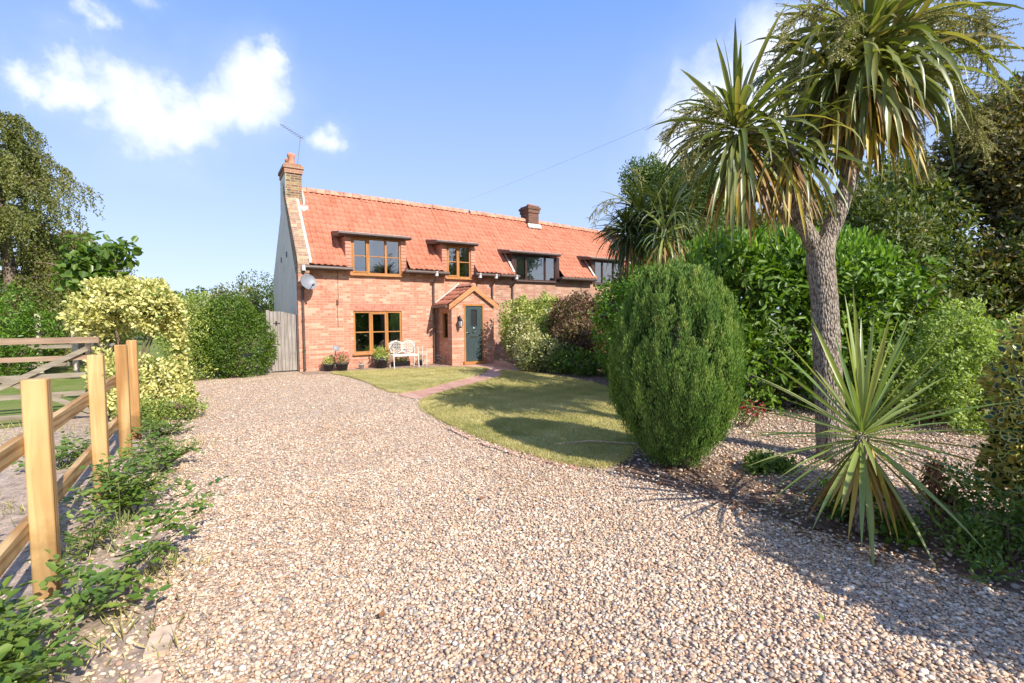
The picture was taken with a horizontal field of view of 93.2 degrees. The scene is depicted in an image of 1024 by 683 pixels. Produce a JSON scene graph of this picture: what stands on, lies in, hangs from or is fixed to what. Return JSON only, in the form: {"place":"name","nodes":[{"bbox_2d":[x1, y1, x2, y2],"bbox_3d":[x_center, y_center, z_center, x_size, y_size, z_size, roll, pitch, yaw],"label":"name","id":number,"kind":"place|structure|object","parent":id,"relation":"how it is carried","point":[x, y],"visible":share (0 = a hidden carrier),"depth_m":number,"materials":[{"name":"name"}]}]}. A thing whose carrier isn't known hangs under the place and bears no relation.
{"place":"outdoors","nodes":[
{"label":"outdoors","id":0,"kind":"place"},
{"bbox_2d":[0,417,73,484],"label":"gravel track","id":1,"kind":"structure","parent":0,"point":[7,473],"depth_m":6.48,"materials":[{"name":"beige gravel"}]},
{"bbox_2d":[0,340,168,427],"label":"paddock","id":2,"kind":"structure","parent":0,"point":[10,407],"depth_m":11.32,"materials":[{"name":"green plant"}]},
{"bbox_2d":[0,333,46,384],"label":"dark bush","id":3,"kind":"object","parent":2,"relation":"on","point":[16,352],"visible":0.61,"depth_m":11.90,"materials":[{"name":"green plant"}]},
{"bbox_2d":[0,278,70,368],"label":"green bush","id":4,"kind":"object","parent":2,"relation":"on","point":[19,328],"visible":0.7,"depth_m":12.94,"materials":[{"name":"green plant"}]},
{"bbox_2d":[34,314,43,373],"bbox_3d":[-13.122,0.110,13.437,0.120,1.750,0.120,-2,4,-32],"label":"timber post","id":5,"kind":"object","parent":2,"relation":"on","point":[38,335],"visible":0.21,"depth_m":13.38,"materials":[{"name":"wood"}]},
{"bbox_2d":[0,337,103,420],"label":"field gate","id":6,"kind":"structure","parent":2,"relation":"on","point":[9,381],"depth_m":7.48,"materials":[{"name":"brown wood"}]},
{"bbox_2d":[5,343,114,368],"bbox_3d":[-14.316,0.511,12.151,6.800,1.100,0.100,-2,4,-32],"label":"rail fence","id":7,"kind":"object","parent":2,"relation":"on","point":[68,346],"visible":0.3,"depth_m":13.34,"materials":[{"name":"brown wood"}]},
{"bbox_2d":[0,266,139,368],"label":"grey green bush","id":8,"kind":"object","parent":2,"relation":"on","point":[103,340],"visible":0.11,"depth_m":14.94,"materials":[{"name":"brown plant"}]},
{"bbox_2d":[71,327,79,377],"bbox_3d":[-11.879,0.141,13.161,0.120,1.700,0.120,-2,4,-32],"label":"timber post","id":9,"kind":"object","parent":2,"relation":"on","point":[76,365],"visible":0.38,"depth_m":13.13,"materials":[{"name":"wood"}]},
{"bbox_2d":[0,110,154,371],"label":"weeping birch","id":10,"kind":"object","parent":2,"relation":"on","point":[20,165],"visible":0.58,"depth_m":14.76,"materials":[{"name":"green plant"}]},
{"bbox_2d":[35,229,139,360],"bbox_3d":[-17.084,-1.744,18.356,3.982,5.014,4.110,0,3,1],"label":"weeping birch","id":11,"kind":"object","parent":2,"relation":"on","point":[79,233],"visible":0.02,"depth_m":18.41,"materials":[{"name":"green plant"}]},
{"bbox_2d":[49,231,142,365],"bbox_3d":[-9.499,-0.734,11.191,1.739,3.624,1.258,-2,4,-32],"label":"broadleaf tree","id":12,"kind":"object","parent":2,"relation":"on","point":[92,265],"visible":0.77,"depth_m":10.89,"materials":[{"name":"green plant"}]},
{"bbox_2d":[0,394,183,682],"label":"soil strip","id":13,"kind":"object","parent":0,"point":[13,485],"visible":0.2,"depth_m":3.18,"materials":[{"name":"brown soil"}]},
{"bbox_2d":[0,562,107,682],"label":"clump","id":14,"kind":"object","parent":13,"relation":"on","point":[14,640],"visible":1,"depth_m":2.03,"materials":[{"name":"green plant"}]},
{"bbox_2d":[12,427,109,470],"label":"rose bush","id":15,"kind":"object","parent":13,"relation":"on","point":[62,451],"visible":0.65,"depth_m":5.21,"materials":[{"name":"green plant"}]},
{"bbox_2d":[0,340,141,600],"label":"post and rail fence","id":16,"kind":"object","parent":13,"relation":"on","point":[37,526],"visible":0.91,"depth_m":2.78,"materials":[{"name":"beige wood"}]},
{"bbox_2d":[23,503,125,563],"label":"weed clump","id":17,"kind":"object","parent":13,"relation":"on","point":[91,540],"visible":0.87,"depth_m":3.28,"materials":[{"name":"green plant"}]},
{"bbox_2d":[0,406,194,682],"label":"strip stones","id":18,"kind":"object","parent":13,"relation":"on","point":[128,640],"visible":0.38,"depth_m":2.75,"materials":[{"name":"beige gravel"}]},
{"bbox_2d":[0,475,228,641],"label":"clump","id":19,"kind":"object","parent":13,"relation":"on","point":[77,601],"visible":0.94,"depth_m":2.68,"materials":[{"name":"green plant"}]},
{"bbox_2d":[0,418,237,682],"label":"grass tufts","id":20,"kind":"object","parent":13,"relation":"on","point":[152,567],"visible":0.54,"depth_m":3.00,"materials":[{"name":"green plant"}]},
{"bbox_2d":[58,453,184,527],"bbox_3d":[-3.131,1.167,3.896,0.845,0.514,0.830,-2,4,-32],"label":"rose bush","id":21,"kind":"object","parent":13,"relation":"on","point":[117,479],"visible":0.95,"depth_m":3.77,"materials":[{"name":"green plant"}]},
{"bbox_2d":[55,273,191,383],"bbox_3d":[-6.938,-0.014,8.747,1.929,2.422,1.374,-2,4,-32],"label":"variegated shrub","id":22,"kind":"object","parent":13,"relation":"on","point":[147,305],"visible":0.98,"depth_m":8.52,"materials":[{"name":"yellow plant"}]},
{"bbox_2d":[80,344,200,421],"bbox_3d":[-6.131,0.662,8.042,1.602,1.277,1.564,-2,4,-32],"label":"variegated shrub","id":23,"kind":"object","parent":13,"relation":"on","point":[176,382],"visible":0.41,"depth_m":8.01,"materials":[{"name":"yellow plant"}]},
{"bbox_2d":[117,419,176,458],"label":"rose bush","id":24,"kind":"object","parent":13,"relation":"on","point":[160,440],"visible":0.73,"depth_m":5.70,"materials":[{"name":"green plant"}]},
{"bbox_2d":[117,409,194,436],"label":"rose bush","id":25,"kind":"object","parent":13,"relation":"on","point":[166,427],"visible":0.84,"depth_m":6.55,"materials":[{"name":"green plant"}]},
{"bbox_2d":[114,418,204,474],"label":"rose bush","id":26,"kind":"object","parent":13,"relation":"on","point":[174,455],"visible":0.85,"depth_m":5.03,"materials":[{"name":"green plant"}]},
{"bbox_2d":[111,393,208,428],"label":"plant","id":27,"kind":"object","parent":13,"relation":"on","point":[184,409],"visible":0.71,"depth_m":7.41,"materials":[{"name":"green plant"}]},
{"bbox_2d":[300,363,454,374],"bbox_3d":[-3.932,0.852,14.649,4.380,0.001,1.850,-2,4,-32],"label":"house apron","id":28,"kind":"object","parent":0,"point":[387,367],"visible":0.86,"depth_m":15.18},
{"bbox_2d":[321,356,334,370],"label":"potted plant","id":29,"kind":"object","parent":28,"relation":"on","point":[328,365],"visible":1,"depth_m":14.26,"materials":[{"name":"yellow plant"}]},
{"bbox_2d":[333,346,338,370],"bbox_3d":[-5.209,0.499,14.360,0.178,0.766,0.067,-2,4,-32],"label":"garden ornament","id":30,"kind":"object","parent":28,"relation":"on","point":[335,348],"visible":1,"depth_m":14.34,"materials":[{"name":"white metal"}]},
{"bbox_2d":[334,351,350,370],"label":"potted plant","id":31,"kind":"object","parent":28,"relation":"on","point":[342,366],"visible":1,"depth_m":14.33,"materials":[{"name":"pink plant"}]},
{"bbox_2d":[358,361,363,368],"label":"potted plant","id":32,"kind":"object","parent":28,"relation":"on","point":[361,365],"visible":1,"depth_m":14.81,"materials":[{"name":"beige plant"}]},
{"bbox_2d":[373,346,390,367],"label":"potted plant","id":33,"kind":"object","parent":28,"relation":"on","point":[381,360],"visible":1,"depth_m":15.00,"materials":[{"name":"green plant"}]},
{"bbox_2d":[392,357,409,366],"bbox_3d":[-3.582,0.629,15.638,0.613,0.329,0.288,-2,4,-32],"label":"planting trough","id":34,"kind":"object","parent":28,"relation":"on","point":[404,362],"visible":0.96,"depth_m":15.60,"materials":[{"name":"black plastic"}]},
{"bbox_2d":[389,340,418,368],"bbox_3d":[-3.407,0.393,15.305,0.867,0.856,0.461,-2,4,-32],"label":"garden bench","id":35,"kind":"object","parent":28,"relation":"on","point":[396,354],"visible":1,"depth_m":15.36,"materials":[{"name":"white metal"}]},
{"bbox_2d":[417,354,424,364],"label":"potted plant","id":36,"kind":"object","parent":28,"relation":"on","point":[420,361],"visible":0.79,"depth_m":15.82,"materials":[{"name":"white plant"}]},
{"bbox_2d":[422,346,426,365],"bbox_3d":[-2.834,0.464,15.714,0.161,0.660,0.021,-2,4,-32],"label":"plant support","id":37,"kind":"object","parent":28,"relation":"on","point":[422,356],"visible":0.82,"depth_m":15.68,"materials":[{"name":"white"}]},
{"bbox_2d":[435,355,445,364],"bbox_3d":[-2.354,0.619,15.937,0.219,0.320,0.369,-2,4,-32],"label":"boot rack","id":38,"kind":"object","parent":28,"relation":"on","point":[440,359],"visible":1,"depth_m":15.88,"materials":[{"name":"black metal"}]},
{"bbox_2d":[329,366,489,393],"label":"house lawn","id":39,"kind":"structure","parent":0,"point":[393,382],"depth_m":12.56,"materials":[{"name":"green plant"}]},
{"bbox_2d":[400,363,510,398],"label":"brick path","id":40,"kind":"structure","parent":0,"point":[494,370],"depth_m":11.82,"materials":[{"name":"red brick"}]},
{"bbox_2d":[3,316,1000,675],"bbox_3d":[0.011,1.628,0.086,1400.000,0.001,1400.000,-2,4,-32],"label":"ground","id":41,"kind":"structure","parent":0,"point":[503,360],"depth_m":21.68,"materials":[{"name":"brown soil"}]},
{"bbox_2d":[134,623,176,682],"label":"brick edging","id":42,"kind":"object","parent":41,"relation":"on","point":[155,636],"visible":0.69,"depth_m":2.31,"materials":[{"name":"beige stone"}]},
{"bbox_2d":[134,279,273,339],"bbox_3d":[-9.681,-2.947,46.145,47.191,5.363,8.478,-2,4,-32],"label":"hedgerow","id":43,"kind":"object","parent":41,"relation":"on","point":[141,333],"depth_m":38.03,"materials":[{"name":"green plant"}]},
{"bbox_2d":[202,282,269,346],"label":"garden tree","id":44,"kind":"object","parent":41,"relation":"on","point":[222,292],"visible":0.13,"depth_m":18.62,"materials":[{"name":"green plant"}]},
{"bbox_2d":[231,269,273,345],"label":"garden tree","id":45,"kind":"object","parent":41,"relation":"on","point":[269,296],"visible":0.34,"depth_m":22.77,"materials":[{"name":"green plant"}]},
{"bbox_2d":[273,124,500,371],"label":"brick cottage","id":46,"kind":"structure","parent":41,"relation":"on","point":[359,277],"depth_m":15.90,"materials":[{"name":"red brick"}]},
{"bbox_2d":[353,311,403,355],"bbox_3d":[-4.317,-0.287,15.529,1.650,1.380,0.400,-2,4,-32],"label":"window","id":47,"kind":"structure","parent":46,"relation":"in","point":[395,316],"depth_m":15.59,"materials":[{"name":"brown wood"}]},
{"bbox_2d":[448,428,578,469],"bbox_3d":[-0.141,1.306,5.905,0.240,0.076,2.384,-3,4,-41],"label":"brick edging","id":48,"kind":"object","parent":41,"relation":"on","point":[526,457],"visible":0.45,"depth_m":5.60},
{"bbox_2d":[446,426,594,470],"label":"edge stones","id":49,"kind":"object","parent":48,"relation":"on","point":[504,449],"visible":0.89,"depth_m":5.64,"materials":[{"name":"beige stone"}]},
{"bbox_2d":[467,204,630,359],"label":"brick cottage","id":50,"kind":"structure","parent":41,"relation":"on","point":[531,254],"depth_m":19.53,"materials":[{"name":"tile"}]},
{"bbox_2d":[617,151,756,244],"bbox_3d":[8.002,-4.196,22.039,6.372,9.158,3.983,0,3,13],"label":"evergreen tree","id":51,"kind":"object","parent":41,"relation":"on","point":[648,171],"visible":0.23,"depth_m":21.49,"materials":[{"name":"green plant"}]},
{"bbox_2d":[734,147,987,323],"bbox_3d":[8.863,-1.978,12.293,6.190,5.748,5.187,-2,4,-32],"label":"evergreen tree","id":52,"kind":"object","parent":41,"relation":"on","point":[936,191],"visible":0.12,"depth_m":10.15,"materials":[{"name":"green plant"}]},
{"bbox_2d":[810,179,1023,407],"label":"mixed shrub","id":53,"kind":"object","parent":41,"relation":"on","point":[895,228],"visible":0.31,"depth_m":9.01,"materials":[{"name":"green plant"}]},
{"bbox_2d":[922,71,1023,325],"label":"bronze tree","id":54,"kind":"object","parent":41,"relation":"on","point":[997,192],"visible":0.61,"depth_m":10.06,"materials":[{"name":"green plant"}]},
{"bbox_2d":[931,68,1023,374],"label":"evergreen tree","id":55,"kind":"object","parent":41,"relation":"on","point":[1010,86],"visible":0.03,"depth_m":11.95,"materials":[{"name":"green plant"}]},
{"bbox_2d":[0,0,1023,314],"label":"sky","id":56,"kind":"structure","parent":0,"point":[173,111],"materials":[{"name":"blue"}]},
{"bbox_2d":[417,369,638,467],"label":"front lawn","id":57,"kind":"structure","parent":0,"point":[597,446],"depth_m":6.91,"materials":[{"name":"green plant"}]},
{"bbox_2d":[145,360,1023,682],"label":"gravel drive","id":58,"kind":"structure","parent":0,"point":[297,418],"depth_m":3.18,"materials":[{"name":"beige gravel"}]},
{"bbox_2d":[147,290,232,357],"bbox_3d":[-10.835,-0.439,16.213,2.362,2.535,2.500,1,3,30],"label":"garden tree","id":59,"kind":"object","parent":58,"relation":"on","point":[162,341],"visible":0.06,"depth_m":15.73,"materials":[{"name":"green plant"}]},
{"bbox_2d":[157,289,224,380],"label":"speckled bush","id":60,"kind":"object","parent":58,"relation":"on","point":[195,317],"visible":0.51,"depth_m":12.48,"materials":[{"name":"green plant"}]},
{"bbox_2d":[193,292,279,378],"bbox_3d":[-7.509,-0.132,13.219,2.119,2.428,1.806,-2,4,-32],"label":"green bush","id":61,"kind":"object","parent":58,"relation":"on","point":[234,332],"visible":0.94,"depth_m":12.82,"materials":[{"name":"green plant"}]},
{"bbox_2d":[265,310,297,372],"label":"garden gate","id":62,"kind":"structure","parent":58,"relation":"on","point":[288,325],"depth_m":14.20,"materials":[{"name":"grey wood"}]},
{"bbox_2d":[148,373,1023,682],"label":"gravel stones","id":63,"kind":"object","parent":58,"relation":"on","point":[640,555],"visible":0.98,"depth_m":2.89,"materials":[{"name":"beige gravel"}]},
{"bbox_2d":[456,5,921,204],"bbox_3d":[3.348,-4.006,7.125,0.004,1.479,26.451,-2,3,-25],"label":"telephone wire","id":64,"kind":"object","parent":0,"point":[600,146],"visible":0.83,"depth_m":10.16,"materials":[{"name":"black"}]},
{"bbox_2d":[507,360,1023,600],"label":"bed soil","id":65,"kind":"structure","parent":0,"point":[922,557],"depth_m":4.00,"materials":[{"name":"brown soil"}]},
{"bbox_2d":[496,289,564,355],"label":"variegated shrub","id":66,"kind":"object","parent":65,"relation":"on","point":[540,316],"visible":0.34,"depth_m":15.44,"materials":[{"name":"green plant"}]},
{"bbox_2d":[503,312,572,372],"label":"cream edged shrub","id":67,"kind":"object","parent":65,"relation":"on","point":[533,359],"visible":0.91,"depth_m":13.79,"materials":[{"name":"green plant"}]},
{"bbox_2d":[548,344,609,376],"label":"shrub","id":68,"kind":"object","parent":65,"relation":"on","point":[588,364],"visible":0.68,"depth_m":12.89,"materials":[{"name":"green plant"}]},
{"bbox_2d":[545,288,617,367],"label":"purple shrub","id":69,"kind":"object","parent":65,"relation":"on","point":[575,324],"visible":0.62,"depth_m":14.10,"materials":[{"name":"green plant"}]},
{"bbox_2d":[587,256,701,387],"bbox_3d":[3.168,-0.420,11.347,2.422,3.213,3.115,-1,3,-15],"label":"laurel bush","id":70,"kind":"object","parent":65,"relation":"on","point":[621,291],"visible":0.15,"depth_m":11.72,"materials":[{"name":"green plant"}]},
{"bbox_2d":[585,166,723,282],"bbox_3d":[2.798,-1.298,9.655,2.185,4.761,2.810,-2,4,-32],"label":"cabbage palm","id":71,"kind":"object","parent":65,"relation":"on","point":[645,230],"visible":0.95,"depth_m":9.30,"materials":[{"name":"green plant"}]},
{"bbox_2d":[602,254,749,468],"bbox_3d":[1.741,0.199,5.086,1.476,2.242,1.457,-2,4,-32],"label":"clipped conifer","id":72,"kind":"object","parent":65,"relation":"on","point":[672,418],"visible":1,"depth_m":4.68,"materials":[{"name":"green plant"}]},
{"bbox_2d":[594,203,790,328],"bbox_3d":[5.580,-1.674,14.437,5.056,4.966,5.969,-2,4,-32],"label":"evergreen tree","id":73,"kind":"object","parent":65,"relation":"on","point":[758,216],"visible":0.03,"depth_m":13.20,"materials":[{"name":"green plant"}]},
{"bbox_2d":[641,222,958,413],"bbox_3d":[4.818,-0.335,8.243,5.297,3.352,2.279,-1,3,-7],"label":"laurel bush","id":74,"kind":"object","parent":65,"relation":"on","point":[786,287],"visible":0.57,"depth_m":7.68,"materials":[{"name":"green plant"}]},
{"bbox_2d":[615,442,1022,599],"bbox_3d":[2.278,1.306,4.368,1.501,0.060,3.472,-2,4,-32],"label":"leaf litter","id":75,"kind":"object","parent":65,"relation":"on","point":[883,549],"visible":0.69,"depth_m":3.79,"materials":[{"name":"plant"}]},
{"bbox_2d":[813,476,927,549],"bbox_3d":[2.657,1.240,3.659,0.569,0.390,0.882,0,3,5],"label":"ground plant","id":76,"kind":"object","parent":65,"relation":"on","point":[883,528],"visible":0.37,"depth_m":3.42,"materials":[{"name":"green plant"}]},
{"bbox_2d":[733,290,1023,573],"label":"spiky plant","id":77,"kind":"object","parent":65,"relation":"on","point":[859,474],"visible":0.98,"depth_m":3.38,"materials":[{"name":"green plant"}]},
{"bbox_2d":[919,455,961,530],"bbox_3d":[3.094,1.111,3.498,0.209,0.570,0.236,-2,4,-32],"label":"dead flower spike","id":78,"kind":"object","parent":65,"relation":"on","point":[935,474],"visible":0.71,"depth_m":3.48,"materials":[{"name":"brown plant"}]},
{"bbox_2d":[912,457,1023,583],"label":"ground plant","id":79,"kind":"object","parent":65,"relation":"on","point":[989,536],"visible":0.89,"depth_m":3.16,"materials":[{"name":"green plant"}]},
{"bbox_2d":[970,314,1023,531],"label":"golden holly","id":80,"kind":"object","parent":65,"relation":"on","point":[1007,416],"visible":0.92,"depth_m":3.50,"materials":[{"name":"green plant"}]},
{"bbox_2d":[621,398,1023,610],"bbox_3d":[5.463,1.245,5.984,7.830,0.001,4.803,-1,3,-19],"label":"gravel bed","id":81,"kind":"object","parent":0,"point":[737,467],"visible":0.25,"depth_m":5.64,"materials":[{"name":"beige gravel"}]},
{"bbox_2d":[733,392,765,429],"bbox_3d":[3.276,0.952,6.774,0.528,0.551,0.500,-2,4,-32],"label":"fuchsia","id":82,"kind":"object","parent":81,"relation":"on","point":[748,411],"visible":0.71,"depth_m":6.72,"materials":[{"name":"green plant"}]},
{"bbox_2d":[742,448,797,475],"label":"ground plant","id":83,"kind":"object","parent":81,"relation":"on","point":[777,465],"visible":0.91,"depth_m":4.85,"materials":[{"name":"green plant"}]},
{"bbox_2d":[646,0,1023,463],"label":"cabbage palm","id":84,"kind":"object","parent":81,"relation":"on","point":[873,89],"visible":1,"depth_m":5.08,"materials":[{"name":"green plant"}]},
{"bbox_2d":[856,420,965,432],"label":"dry stalks","id":85,"kind":"object","parent":81,"relation":"on","point":[918,426],"visible":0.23,"depth_m":6.54,"materials":[{"name":"brown plant"}]},
{"bbox_2d":[864,297,1023,436],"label":"pale green shrub","id":86,"kind":"object","parent":81,"relation":"on","point":[984,340],"visible":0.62,"depth_m":6.61,"materials":[{"name":"green plant"}]}
]}

